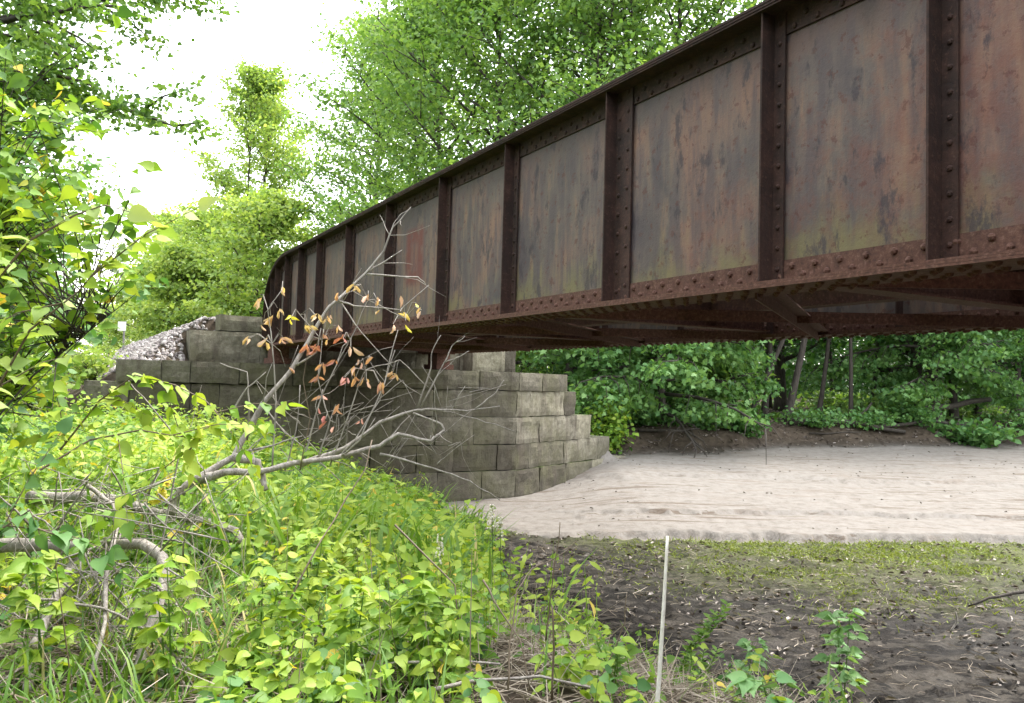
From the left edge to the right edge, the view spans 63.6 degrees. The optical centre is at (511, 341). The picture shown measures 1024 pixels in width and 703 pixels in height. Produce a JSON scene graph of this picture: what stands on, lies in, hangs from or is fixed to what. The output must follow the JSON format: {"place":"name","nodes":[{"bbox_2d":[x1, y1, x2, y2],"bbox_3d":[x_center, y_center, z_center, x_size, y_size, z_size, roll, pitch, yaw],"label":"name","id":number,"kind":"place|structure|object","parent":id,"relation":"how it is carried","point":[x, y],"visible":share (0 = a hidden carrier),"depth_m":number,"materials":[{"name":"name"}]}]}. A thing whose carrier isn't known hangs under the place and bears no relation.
{"place":"outdoors","nodes":[
{"label":"outdoors","id":0,"kind":"place"},
{"bbox_2d":[0,0,857,381],"label":"sky","id":1,"kind":"structure","parent":0,"point":[265,30],"materials":[{"name":"white"}]},
{"bbox_2d":[0,319,1023,702],"bbox_3d":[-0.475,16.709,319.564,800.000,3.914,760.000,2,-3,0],"label":"ground","id":2,"kind":"structure","parent":0,"point":[664,481],"depth_m":14.20,"materials":[{"name":"beige sand"}]},
{"bbox_2d":[0,549,83,684],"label":"broad leaf weed","id":3,"kind":"object","parent":2,"relation":"on","point":[14,600],"visible":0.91,"depth_m":3.65,"materials":[{"name":"green plant"}]},
{"bbox_2d":[7,355,81,415],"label":"shrub","id":4,"kind":"object","parent":2,"relation":"on","point":[31,407],"visible":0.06,"depth_m":17.57,"materials":[{"name":"green plant"}]},
{"bbox_2d":[0,294,107,445],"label":"leafy bush","id":5,"kind":"object","parent":2,"relation":"on","point":[11,387],"visible":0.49,"depth_m":4.86,"materials":[{"name":"green plant"}]},
{"bbox_2d":[0,1,115,356],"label":"broadleaf tree","id":6,"kind":"object","parent":2,"relation":"on","point":[37,63],"visible":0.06,"depth_m":20.56,"materials":[{"name":"green plant"}]},
{"bbox_2d":[0,32,128,372],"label":"broadleaf tree","id":7,"kind":"object","parent":2,"relation":"on","point":[80,167],"visible":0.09,"depth_m":30.11,"materials":[{"name":"green plant"}]},
{"bbox_2d":[32,335,123,376],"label":"shrub","id":8,"kind":"object","parent":2,"relation":"on","point":[96,346],"visible":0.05,"depth_m":26.47,"materials":[{"name":"green plant"}]},
{"bbox_2d":[0,113,168,523],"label":"leafy bush","id":9,"kind":"object","parent":2,"relation":"on","point":[89,336],"visible":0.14,"depth_m":6.46,"materials":[{"name":"green plant"}]},
{"bbox_2d":[0,5,171,419],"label":"leafy bush","id":10,"kind":"object","parent":2,"relation":"on","point":[21,205],"visible":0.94,"depth_m":4.26,"materials":[{"name":"green plant"}]},
{"bbox_2d":[0,414,133,587],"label":"leafy spray","id":11,"kind":"object","parent":10,"relation":"attached to","point":[62,536],"visible":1,"depth_m":3.40,"materials":[{"name":"green plant"}]},
{"bbox_2d":[0,204,158,283],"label":"leafy spray","id":12,"kind":"object","parent":10,"relation":"attached to","point":[135,214],"visible":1,"depth_m":3.12,"materials":[{"name":"green plant"}]},
{"bbox_2d":[48,342,128,384],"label":"shrub","id":13,"kind":"object","parent":2,"relation":"on","point":[89,362],"visible":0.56,"depth_m":16.39,"materials":[{"name":"green plant"}]},
{"bbox_2d":[57,510,126,637],"bbox_3d":[-2.269,1.269,4.492,0.343,0.667,0.392,3,-3,-30],"label":"broad leaf weed","id":14,"kind":"object","parent":2,"relation":"on","point":[95,541],"visible":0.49,"depth_m":4.47,"materials":[{"name":"green plant"}]},
{"bbox_2d":[77,302,127,356],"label":"broadleaf tree","id":15,"kind":"object","parent":2,"relation":"on","point":[108,308],"visible":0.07,"depth_m":118.05,"materials":[{"name":"green plant"}]},
{"bbox_2d":[0,196,221,408],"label":"leafy spray","id":16,"kind":"object","parent":2,"relation":"on","point":[15,362],"visible":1,"depth_m":3.31,"materials":[{"name":"green plant"}]},
{"bbox_2d":[95,266,144,349],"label":"broadleaf tree","id":17,"kind":"object","parent":2,"relation":"on","point":[114,331],"visible":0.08,"depth_m":89.97,"materials":[{"name":"green plant"}]},
{"bbox_2d":[0,454,240,693],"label":"dead branch","id":18,"kind":"object","parent":2,"relation":"on","point":[24,544],"visible":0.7,"depth_m":4.05,"materials":[{"name":"grey wood"}]},
{"bbox_2d":[40,419,275,542],"bbox_3d":[-1.834,0.711,4.199,1.220,0.647,0.521,2,-3,0],"label":"leafy spray","id":19,"kind":"object","parent":18,"relation":"attached to","point":[263,428],"visible":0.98,"depth_m":4.32,"materials":[{"name":"green plant"}]},
{"bbox_2d":[0,0,252,146],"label":"overhanging tree","id":20,"kind":"object","parent":2,"relation":"on","point":[22,13],"visible":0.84,"depth_m":13.49,"materials":[{"name":"green plant"}]},
{"bbox_2d":[96,203,206,341],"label":"broadleaf tree","id":21,"kind":"object","parent":2,"relation":"on","point":[175,216],"visible":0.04,"depth_m":70.60,"materials":[{"name":"green plant"}]},
{"bbox_2d":[117,554,212,693],"bbox_3d":[-1.544,1.277,3.692,0.411,0.622,0.335,0,-3,28],"label":"broad leaf weed","id":22,"kind":"object","parent":2,"relation":"on","point":[147,636],"visible":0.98,"depth_m":3.67,"materials":[{"name":"green plant"}]},
{"bbox_2d":[101,237,247,345],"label":"broadleaf tree","id":23,"kind":"object","parent":2,"relation":"on","point":[150,316],"visible":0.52,"depth_m":50.47,"materials":[{"name":"green plant"}]},
{"bbox_2d":[126,195,262,326],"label":"broadleaf tree","id":24,"kind":"object","parent":2,"relation":"on","point":[192,223],"visible":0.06,"depth_m":60.77,"materials":[{"name":"green plant"}]},
{"bbox_2d":[170,182,326,318],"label":"broadleaf tree","id":25,"kind":"object","parent":2,"relation":"on","point":[272,218],"visible":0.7,"depth_m":45.86,"materials":[{"name":"green plant"}]},
{"bbox_2d":[159,55,342,321],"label":"cottonwood tree","id":26,"kind":"object","parent":2,"relation":"on","point":[261,97],"visible":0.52,"depth_m":52.78,"materials":[{"name":"green plant"}]},
{"bbox_2d":[2,207,515,548],"bbox_3d":[-1.655,0.272,5.645,3.702,2.863,2.024,2,-3,-10],"label":"dead tree limb","id":27,"kind":"object","parent":2,"relation":"on","point":[220,473],"visible":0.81,"depth_m":6.17,"materials":[{"name":"grey wood"}]},
{"bbox_2d":[8,373,305,497],"bbox_3d":[-2.046,0.516,4.677,1.813,0.674,0.461,2,-3,0],"label":"leafy spray","id":28,"kind":"object","parent":27,"relation":"on","point":[144,416],"visible":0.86,"depth_m":4.59,"materials":[{"name":"green plant"}]},
{"bbox_2d":[148,472,177,505],"bbox_3d":[-2.430,1.026,5.755,0.180,0.238,0.208,2,-3,0],"label":"yellow leaf cluster","id":29,"kind":"object","parent":27,"relation":"attached to","point":[164,494],"visible":0.68,"depth_m":5.75,"materials":[{"name":"yellow plant"}]},
{"bbox_2d":[229,558,305,672],"bbox_3d":[-1.152,1.322,3.862,0.361,0.586,0.348,4,-4,-39],"label":"broad leaf weed","id":30,"kind":"object","parent":2,"relation":"on","point":[269,611],"visible":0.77,"depth_m":3.81,"materials":[{"name":"green plant"}]},
{"bbox_2d":[299,332,311,469],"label":"dead plant","id":31,"kind":"object","parent":2,"relation":"on","point":[308,410],"visible":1,"depth_m":5.97,"materials":[{"name":"plant"}]},
{"bbox_2d":[276,527,348,630],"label":"broad leaf weed","id":32,"kind":"object","parent":2,"relation":"on","point":[301,540],"visible":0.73,"depth_m":4.64,"materials":[{"name":"green plant"}]},
{"bbox_2d":[289,440,371,599],"bbox_3d":[-0.902,0.897,4.167,0.114,0.767,0.689,1,-3,18],"label":"dead plant","id":33,"kind":"object","parent":2,"relation":"on","point":[292,595],"visible":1,"depth_m":4.11,"materials":[{"name":"brown plant"}]},
{"bbox_2d":[242,281,439,469],"bbox_3d":[-1.271,0.258,6.109,1.446,1.414,0.625,2,-3,0],"label":"wilted sapling","id":34,"kind":"object","parent":2,"relation":"on","point":[314,348],"visible":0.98,"depth_m":6.18,"materials":[{"name":"brown plant"}]},
{"bbox_2d":[64,314,624,501],"bbox_3d":[-2.302,1.834,18.504,15.890,4.394,3.252,4,-3,-34],"label":"stone abutment","id":35,"kind":"object","parent":2,"relation":"on","point":[551,441],"visible":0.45,"depth_m":17.25,"materials":[{"name":"stone"}]},
{"bbox_2d":[95,316,215,379],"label":"gravel ballast","id":36,"kind":"structure","parent":35,"relation":"on","point":[148,346],"depth_m":17.02,"materials":[{"name":"gravel"}]},
{"bbox_2d":[261,0,1023,369],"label":"plate girder bridge","id":37,"kind":"structure","parent":35,"relation":"on","point":[771,170],"depth_m":5.69,"materials":[{"name":"metal"}]},
{"bbox_2d":[229,1,473,315],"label":"broadleaf tree","id":38,"kind":"object","parent":2,"relation":"on","point":[341,159],"visible":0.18,"depth_m":46.02,"materials":[{"name":"green plant"}]},
{"bbox_2d":[311,576,396,683],"bbox_3d":[-0.707,1.344,3.720,0.344,0.540,0.334,-1,-4,37],"label":"broad leaf weed","id":39,"kind":"object","parent":2,"relation":"on","point":[345,599],"visible":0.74,"depth_m":3.71,"materials":[{"name":"green plant"}]},
{"bbox_2d":[377,570,451,686],"bbox_3d":[-0.459,1.364,3.914,0.327,0.520,0.357,-1,-4,42],"label":"broad leaf weed","id":40,"kind":"object","parent":2,"relation":"on","point":[424,586],"visible":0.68,"depth_m":3.88,"materials":[{"name":"green plant"}]},
{"bbox_2d":[0,407,846,702],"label":"bank grass","id":41,"kind":"structure","parent":2,"relation":"on","point":[204,629],"depth_m":4.60,"materials":[{"name":"green plant"}]},
{"bbox_2d":[320,659,499,669],"bbox_3d":[-0.476,1.450,3.713,0.843,0.044,0.080,2,-3,-7],"label":"dry stick","id":42,"kind":"object","parent":41,"relation":"on","point":[478,662],"visible":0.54,"depth_m":3.73,"materials":[{"name":"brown wood"}]},
{"bbox_2d":[274,0,574,366],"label":"broadleaf tree","id":43,"kind":"object","parent":2,"relation":"on","point":[387,189],"visible":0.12,"depth_m":36.40,"materials":[{"name":"green plant"}]},
{"bbox_2d":[394,524,460,639],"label":"dead plant","id":44,"kind":"object","parent":2,"relation":"on","point":[421,551],"visible":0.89,"depth_m":4.25,"materials":[{"name":"beige plant"}]},
{"bbox_2d":[0,391,866,702],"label":"bank weeds","id":45,"kind":"object","parent":2,"relation":"on","point":[302,681],"visible":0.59,"depth_m":5.88,"materials":[{"name":"green plant"}]},
{"bbox_2d":[392,588,485,685],"bbox_3d":[-0.340,1.413,3.928,0.360,0.466,0.424,-1,-4,42],"label":"broad leaf weed","id":46,"kind":"object","parent":2,"relation":"on","point":[458,626],"visible":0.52,"depth_m":3.89,"materials":[{"name":"green plant"}]},
{"bbox_2d":[435,534,443,583],"bbox_3d":[-0.457,1.499,5.131,0.056,0.603,0.060,2,-3,0],"label":"white flower spike","id":47,"kind":"object","parent":2,"relation":"on","point":[440,547],"visible":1,"depth_m":5.13,"materials":[{"name":"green plant"}]},
{"bbox_2d":[297,0,658,369],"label":"broadleaf tree","id":48,"kind":"object","parent":2,"relation":"on","point":[389,38],"visible":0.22,"depth_m":31.70,"materials":[{"name":"green plant"}]},
{"bbox_2d":[487,504,495,579],"bbox_3d":[-0.157,1.623,5.926,0.058,0.906,0.060,4,-4,-44],"label":"white flower spike","id":49,"kind":"object","parent":2,"relation":"on","point":[492,513],"visible":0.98,"depth_m":5.93,"materials":[{"name":"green plant"}]},
{"bbox_2d":[496,517,503,593],"bbox_3d":[-0.095,1.679,5.925,0.058,0.837,0.052,2,-3,0],"label":"white flower spike","id":50,"kind":"object","parent":2,"relation":"on","point":[499,523],"visible":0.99,"depth_m":5.93,"materials":[{"name":"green plant"}]},
{"bbox_2d":[482,579,529,689],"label":"dead plant","id":51,"kind":"object","parent":2,"relation":"on","point":[486,585],"visible":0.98,"depth_m":3.79,"materials":[{"name":"plant"}]},
{"bbox_2d":[0,332,1023,702],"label":"dry thatch","id":52,"kind":"object","parent":2,"relation":"on","point":[674,690],"visible":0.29,"depth_m":4.33,"materials":[{"name":"beige plant"}]},
{"bbox_2d":[545,523,559,639],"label":"dead plant","id":53,"kind":"object","parent":52,"relation":"on","point":[551,586],"visible":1,"depth_m":3.65,"materials":[{"name":"plant"}]},
{"bbox_2d":[435,675,590,690],"bbox_3d":[0.014,1.484,3.563,0.760,0.077,0.083,2,-3,-16],"label":"dry stick","id":54,"kind":"object","parent":2,"relation":"on","point":[452,685],"visible":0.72,"depth_m":3.59,"materials":[{"name":"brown wood"}]},
{"bbox_2d":[507,541,576,689],"bbox_3d":[0.091,1.212,3.745,0.150,0.586,0.433,-1,-4,45],"label":"dead plant","id":55,"kind":"object","parent":2,"relation":"on","point":[514,615],"visible":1,"depth_m":3.68,"materials":[{"name":"brown plant"}]},
{"bbox_2d":[399,0,696,393],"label":"broadleaf tree","id":56,"kind":"object","parent":2,"relation":"on","point":[584,40],"visible":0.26,"depth_m":28.66,"materials":[{"name":"green plant"}]},
{"bbox_2d":[551,606,554,699],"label":"dead plant","id":57,"kind":"object","parent":2,"relation":"on","point":[552,675],"visible":1,"depth_m":3.44,"materials":[{"name":"plant"}]},
{"bbox_2d":[528,643,623,689],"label":"seedling","id":58,"kind":"object","parent":2,"relation":"on","point":[536,659],"visible":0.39,"depth_m":4.02,"materials":[{"name":"green plant"}]},
{"bbox_2d":[515,346,673,401],"bbox_3d":[2.584,-1.774,29.525,8.413,9.195,8.046,2,-3,0],"label":"maple tree","id":59,"kind":"object","parent":2,"relation":"on","point":[572,362],"visible":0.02,"depth_m":27.27,"materials":[{"name":"green plant"}]},
{"bbox_2d":[577,609,612,644],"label":"seedling","id":60,"kind":"object","parent":2,"relation":"on","point":[593,618],"visible":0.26,"depth_m":7.50,"materials":[{"name":"green plant"}]},
{"bbox_2d":[578,384,638,453],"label":"shrub","id":61,"kind":"object","parent":2,"relation":"on","point":[611,426],"visible":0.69,"depth_m":23.09,"materials":[{"name":"green plant"}]},
{"bbox_2d":[589,635,627,699],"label":"seedling","id":62,"kind":"object","parent":2,"relation":"on","point":[618,661],"visible":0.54,"depth_m":3.92,"materials":[{"name":"green plant"}]},
{"bbox_2d":[454,0,794,406],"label":"broadleaf tree","id":63,"kind":"object","parent":2,"relation":"on","point":[706,19],"visible":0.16,"depth_m":29.51,"materials":[{"name":"green plant"}]},
{"bbox_2d":[621,403,691,427],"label":"shrub","id":64,"kind":"object","parent":2,"relation":"on","point":[652,420],"visible":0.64,"depth_m":25.18,"materials":[{"name":"green plant"}]},
{"bbox_2d":[519,338,796,457],"bbox_3d":[4.306,-1.494,26.179,9.044,10.954,9.035,2,-3,0],"label":"maple tree","id":65,"kind":"object","parent":2,"relation":"on","point":[625,382],"visible":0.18,"depth_m":24.09,"materials":[{"name":"green plant"}]},
{"bbox_2d":[655,536,668,701],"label":"white stake","id":66,"kind":"object","parent":2,"relation":"on","point":[659,676],"visible":1,"depth_m":3.49,"materials":[{"name":"white wood"}]},
{"bbox_2d":[638,428,699,431],"bbox_3d":[4.741,2.654,24.851,2.070,0.132,0.096,3,-3,-20],"label":"fallen limb","id":67,"kind":"object","parent":2,"relation":"on","point":[649,430],"visible":0.86,"depth_m":24.68,"materials":[{"name":"wood"}]},
{"bbox_2d":[671,599,731,678],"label":"seedling","id":68,"kind":"object","parent":2,"relation":"on","point":[703,631],"visible":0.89,"depth_m":5.84,"materials":[{"name":"green leaf"}]},
{"bbox_2d":[667,402,739,430],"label":"shrub","id":69,"kind":"object","parent":2,"relation":"on","point":[700,424],"visible":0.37,"depth_m":25.79,"materials":[{"name":"green plant"}]},
{"bbox_2d":[684,645,723,691],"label":"seedling","id":70,"kind":"object","parent":2,"relation":"on","point":[705,663],"visible":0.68,"depth_m":5.61,"materials":[{"name":"green plant"}]},
{"bbox_2d":[714,400,777,437],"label":"shrub","id":71,"kind":"object","parent":2,"relation":"on","point":[749,429],"visible":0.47,"depth_m":25.88,"materials":[{"name":"green plant"}]},
{"bbox_2d":[704,341,791,404],"bbox_3d":[7.321,-1.282,27.512,3.796,8.330,3.748,2,-3,0],"label":"maple tree","id":72,"kind":"object","parent":2,"relation":"on","point":[758,382],"visible":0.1,"depth_m":26.79,"materials":[{"name":"green plant"}]},
{"bbox_2d":[732,637,773,693],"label":"seedling","id":73,"kind":"object","parent":2,"relation":"on","point":[744,643],"visible":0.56,"depth_m":6.66,"materials":[{"name":"green plant"}]},
{"bbox_2d":[487,531,1023,702],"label":"leaf litter","id":74,"kind":"object","parent":2,"relation":"on","point":[903,572],"visible":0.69,"depth_m":10.51,"materials":[{"name":"brown plant"}]},
{"bbox_2d":[515,334,1012,406],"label":"distant wood","id":75,"kind":"object","parent":2,"relation":"on","point":[790,369],"visible":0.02,"depth_m":52.06,"materials":[{"name":"green plant"}]},
{"bbox_2d":[724,670,805,702],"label":"seedling","id":76,"kind":"object","parent":2,"relation":"on","point":[742,681],"visible":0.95,"depth_m":3.90,"materials":[{"name":"green plant"}]},
{"bbox_2d":[507,528,1023,642],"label":"mud sprouts","id":77,"kind":"object","parent":2,"relation":"on","point":[875,556],"visible":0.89,"depth_m":12.80,"materials":[{"name":"green plant"}]},
{"bbox_2d":[761,341,772,417],"bbox_3d":[9.455,-3.259,30.448,5.224,12.257,6.206,2,-3,0],"label":"slender tree","id":78,"kind":"object","parent":2,"relation":"on","point":[769,351],"depth_m":29.80,"materials":[{"name":"brown plant"}]},
{"bbox_2d":[751,339,785,407],"bbox_3d":[10.884,-2.591,28.569,5.599,11.147,5.847,0,-3,24],"label":"slender tree","id":79,"kind":"object","parent":2,"relation":"on","point":[779,348],"depth_m":28.50,"materials":[{"name":"brown plant"}]},
{"bbox_2d":[529,537,1023,698],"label":"mud clods","id":80,"kind":"object","parent":2,"relation":"on","point":[867,613],"visible":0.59,"depth_m":9.59,"materials":[{"name":"brown soil"}]},
{"bbox_2d":[708,0,859,411],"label":"broadleaf tree","id":81,"kind":"object","parent":2,"relation":"on","point":[781,400],"visible":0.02,"depth_m":35.74,"materials":[{"name":"green plant"}]},
{"bbox_2d":[782,338,807,421],"bbox_3d":[11.450,-3.634,29.338,5.524,13.311,4.853,0,-3,22],"label":"slender tree","id":82,"kind":"object","parent":2,"relation":"on","point":[790,403],"depth_m":28.88,"materials":[{"name":"grey plant"}]},
{"bbox_2d":[580,394,1015,420],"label":"woodland undergrowth","id":83,"kind":"object","parent":2,"relation":"on","point":[989,410],"visible":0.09,"depth_m":34.26,"materials":[{"name":"green plant"}]},
{"bbox_2d":[595,404,1022,455],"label":"woodland litter","id":84,"kind":"object","parent":2,"relation":"on","point":[769,410],"visible":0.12,"depth_m":27.09,"materials":[{"name":"brown plant"}]},
{"bbox_2d":[772,402,854,428],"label":"shrub","id":85,"kind":"object","parent":2,"relation":"on","point":[814,417],"visible":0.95,"depth_m":27.65,"materials":[{"name":"green plant"}]},
{"bbox_2d":[817,337,830,411],"bbox_3d":[12.255,-2.929,30.565,5.246,11.792,6.232,3,-3,-21],"label":"slender tree","id":86,"kind":"object","parent":2,"relation":"on","point":[823,383],"depth_m":30.86,"materials":[{"name":"brown plant"}]},
{"bbox_2d":[794,382,869,411],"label":"shrub","id":87,"kind":"object","parent":2,"relation":"on","point":[829,397],"visible":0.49,"depth_m":37.67,"materials":[{"name":"green plant"}]},
{"bbox_2d":[810,608,868,695],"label":"seedling","id":88,"kind":"object","parent":2,"relation":"on","point":[838,636],"visible":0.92,"depth_m":6.97,"materials":[{"name":"green plant"}]},
{"bbox_2d":[788,418,905,433],"bbox_3d":[11.471,2.869,28.154,4.245,0.457,0.290,2,-3,-7],"label":"fallen limb","id":89,"kind":"object","parent":2,"relation":"on","point":[863,424],"visible":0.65,"depth_m":28.14,"materials":[{"name":"brown wood"}]},
{"bbox_2d":[848,337,853,419],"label":"slender tree","id":90,"kind":"object","parent":2,"relation":"on","point":[850,405],"depth_m":29.88,"materials":[{"name":"brown plant"}]},
{"bbox_2d":[834,399,911,430],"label":"shrub","id":91,"kind":"object","parent":2,"relation":"on","point":[875,418],"visible":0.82,"depth_m":28.23,"materials":[{"name":"green plant"}]},
{"bbox_2d":[829,387,930,421],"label":"shrub","id":92,"kind":"object","parent":2,"relation":"on","point":[843,408],"visible":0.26,"depth_m":30.88,"materials":[{"name":"green plant"}]},
{"bbox_2d":[797,329,1023,419],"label":"maple tree","id":93,"kind":"object","parent":2,"relation":"on","point":[916,388],"visible":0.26,"depth_m":29.50,"materials":[{"name":"green plant"}]},
{"bbox_2d":[802,330,1023,405],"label":"broadleaf tree","id":94,"kind":"object","parent":2,"relation":"on","point":[911,353],"visible":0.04,"depth_m":32.39,"materials":[{"name":"green plant"}]},
{"bbox_2d":[880,399,949,427],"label":"shrub","id":95,"kind":"object","parent":2,"relation":"on","point":[915,413],"visible":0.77,"depth_m":28.74,"materials":[{"name":"green plant"}]},
{"bbox_2d":[869,420,1001,429],"bbox_3d":[14.993,2.908,28.883,5.596,0.416,0.147,2,-3,-12],"label":"fallen limb","id":96,"kind":"object","parent":2,"relation":"on","point":[911,423],"visible":0.49,"depth_m":28.61,"materials":[{"name":"wood"}]},
{"bbox_2d":[948,368,959,420],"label":"slender tree","id":97,"kind":"object","parent":2,"relation":"on","point":[954,399],"depth_m":31.40,"materials":[{"name":"brown plant"}]},
{"bbox_2d":[923,395,987,417],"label":"shrub","id":98,"kind":"object","parent":2,"relation":"on","point":[960,410],"visible":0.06,"depth_m":32.88,"materials":[{"name":"green plant"}]},
{"bbox_2d":[921,397,991,412],"bbox_3d":[15.954,2.510,30.480,4.020,1.005,0.349,2,-3,-16],"label":"fallen limb","id":99,"kind":"object","parent":2,"relation":"on","point":[955,405],"visible":0.46,"depth_m":30.63,"materials":[{"name":"wood"}]},
{"bbox_2d":[896,329,1023,418],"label":"maple tree","id":100,"kind":"object","parent":2,"relation":"on","point":[971,394],"visible":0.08,"depth_m":31.86,"materials":[{"name":"green plant"}]},
{"bbox_2d":[926,414,1023,448],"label":"shrub","id":101,"kind":"object","parent":2,"relation":"on","point":[987,433],"visible":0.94,"depth_m":28.25,"materials":[{"name":"green plant"}]},
{"bbox_2d":[945,331,1023,413],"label":"broadleaf tree","id":102,"kind":"object","parent":2,"relation":"on","point":[1022,373],"depth_m":34.17,"materials":[{"name":"green plant"}]},
{"bbox_2d":[968,589,1023,606],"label":"dead branch","id":103,"kind":"object","parent":2,"relation":"on","point":[1003,595],"visible":1,"depth_m":9.49,"materials":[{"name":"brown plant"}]},
{"bbox_2d":[988,404,1023,430],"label":"shrub","id":104,"kind":"object","parent":2,"relation":"on","point":[1019,420],"visible":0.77,"depth_m":30.01,"materials":[{"name":"green plant"}]},
{"bbox_2d":[564,450,1022,528],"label":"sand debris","id":105,"kind":"object","parent":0,"point":[814,499],"visible":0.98,"depth_m":20.57,"materials":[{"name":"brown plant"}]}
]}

